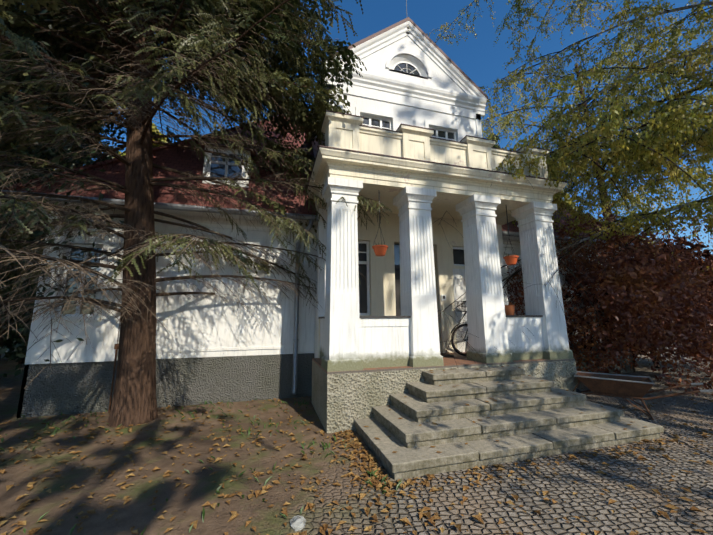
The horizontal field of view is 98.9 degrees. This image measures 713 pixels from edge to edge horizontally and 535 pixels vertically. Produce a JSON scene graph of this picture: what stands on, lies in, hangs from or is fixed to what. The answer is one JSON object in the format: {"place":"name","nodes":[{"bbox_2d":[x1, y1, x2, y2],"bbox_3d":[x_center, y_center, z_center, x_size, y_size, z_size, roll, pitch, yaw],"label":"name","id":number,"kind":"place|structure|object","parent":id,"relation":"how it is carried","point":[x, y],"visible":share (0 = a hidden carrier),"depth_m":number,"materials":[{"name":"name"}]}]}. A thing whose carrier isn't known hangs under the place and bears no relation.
{"place":"outdoors","nodes":[
{"label":"outdoors","id":0,"kind":"place"},
{"bbox_2d":[0,329,712,534],"bbox_3d":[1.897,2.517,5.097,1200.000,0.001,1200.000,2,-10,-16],"label":"ground","id":1,"kind":"structure","parent":0,"point":[589,501],"depth_m":3.15,"materials":[{"name":"brown soil"}]},
{"bbox_2d":[0,0,391,426],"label":"conifer tree","id":2,"kind":"object","parent":1,"relation":"on","point":[218,50],"visible":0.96,"depth_m":5.28,"materials":[{"name":"green plant"}]},
{"bbox_2d":[0,397,402,534],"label":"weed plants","id":3,"kind":"object","parent":1,"relation":"on","point":[241,473],"visible":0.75,"depth_m":3.99,"materials":[{"name":"green plant"}]},
{"bbox_2d":[0,3,583,376],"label":"trees","id":4,"kind":"object","parent":1,"relation":"on","point":[14,340],"visible":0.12,"depth_m":6.03,"materials":[{"name":"green plant"}]},
{"bbox_2d":[290,515,305,530],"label":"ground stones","id":5,"kind":"object","parent":1,"relation":"on","point":[297,522],"visible":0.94,"depth_m":2.46,"materials":[{"name":"white stone"}]},
{"bbox_2d":[16,20,634,417],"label":"house walls","id":6,"kind":"structure","parent":1,"relation":"on","point":[215,350],"depth_m":6.60,"materials":[{"name":"white paint"}]},
{"bbox_2d":[108,314,120,412],"bbox_3d":[-4.489,0.956,5.798,0.060,3.400,0.060,2,-10,-16],"label":"downspout","id":7,"kind":"object","parent":6,"relation":"attached to","point":[116,346],"visible":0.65,"depth_m":5.63,"materials":[{"name":"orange metal"}]},
{"bbox_2d":[292,219,313,394],"bbox_3d":[-1.182,0.803,6.594,0.597,3.746,0.179,-10,-13,44],"label":"downpipe","id":8,"kind":"object","parent":6,"relation":"attached to","point":[296,339],"visible":0.81,"depth_m":6.68,"materials":[{"name":"metal"}]},
{"bbox_2d":[0,17,642,244],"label":"house roof","id":9,"kind":"structure","parent":6,"relation":"on","point":[165,156],"depth_m":7.11,"materials":[{"name":"red tile"}]},
{"bbox_2d":[0,366,712,534],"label":"fallen leaves","id":10,"kind":"object","parent":1,"relation":"on","point":[371,458],"visible":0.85,"depth_m":3.18,"materials":[{"name":"brown plant"}]},
{"bbox_2d":[307,110,578,433],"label":"portico","id":11,"kind":"structure","parent":1,"relation":"on","point":[418,177],"depth_m":5.61,"materials":[{"name":"beige paint"}]},
{"bbox_2d":[372,190,387,255],"bbox_3d":[0.422,-0.823,5.570,0.292,1.235,0.292,2,-10,-16],"label":"hanging pot","id":12,"kind":"object","parent":11,"relation":"hanging from","point":[380,250],"visible":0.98,"depth_m":5.41,"materials":[{"name":"orange ceramic"}]},
{"bbox_2d":[440,353,452,356],"bbox_3d":[1.530,1.876,6.508,0.900,0.015,0.570,2,-10,-16],"label":"doormat","id":13,"kind":"object","parent":11,"relation":"on","point":[443,355],"visible":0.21,"depth_m":6.41,"materials":[{"name":"grey rubber"}]},
{"bbox_2d":[451,301,467,355],"bbox_3d":[2.793,1.215,6.714,1.731,1.368,0.595,6,-12,-34],"label":"bicycle","id":14,"kind":"object","parent":11,"relation":"on","point":[453,339],"visible":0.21,"depth_m":6.39,"materials":[{"name":"black paint"}]},
{"bbox_2d":[504,301,514,314],"bbox_3d":[3.023,0.804,6.035,0.210,0.284,0.205,2,-10,-16],"label":"flower pot","id":15,"kind":"object","parent":11,"relation":"on","point":[509,309],"visible":0.77,"depth_m":5.95,"materials":[{"name":"brown ceramic"}]},
{"bbox_2d":[503,206,518,264],"bbox_3d":[3.157,-0.690,6.326,0.292,1.285,0.292,2,-10,-16],"label":"hanging pot","id":16,"kind":"object","parent":11,"relation":"hanging from","point":[511,260],"visible":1,"depth_m":6.17,"materials":[{"name":"orange ceramic"}]},
{"bbox_2d":[354,366,663,479],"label":"entrance steps","id":17,"kind":"structure","parent":1,"relation":"on","point":[531,417],"depth_m":4.06,"materials":[{"name":"stone"}]},
{"bbox_2d":[426,0,712,367],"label":"birch tree","id":18,"kind":"object","parent":1,"relation":"on","point":[650,147],"visible":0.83,"depth_m":6.74,"materials":[{"name":"green plant"}]},
{"bbox_2d":[481,22,712,272],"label":"birch tree","id":19,"kind":"object","parent":1,"relation":"on","point":[503,124],"visible":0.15,"depth_m":17.62,"materials":[{"name":"green plant"}]},
{"bbox_2d":[506,210,712,395],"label":"copper beech hedge","id":20,"kind":"object","parent":1,"relation":"on","point":[653,299],"visible":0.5,"depth_m":6.80,"materials":[{"name":"brown plant"}]},
{"bbox_2d":[573,371,712,419],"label":"wheelbarrow","id":21,"kind":"object","parent":1,"relation":"on","point":[631,387],"visible":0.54,"depth_m":5.29,"materials":[{"name":"orange metal"}]},
{"bbox_2d":[96,0,712,260],"label":"sky","id":22,"kind":"structure","parent":0,"point":[481,60],"materials":[{"name":"blue"}]}
]}

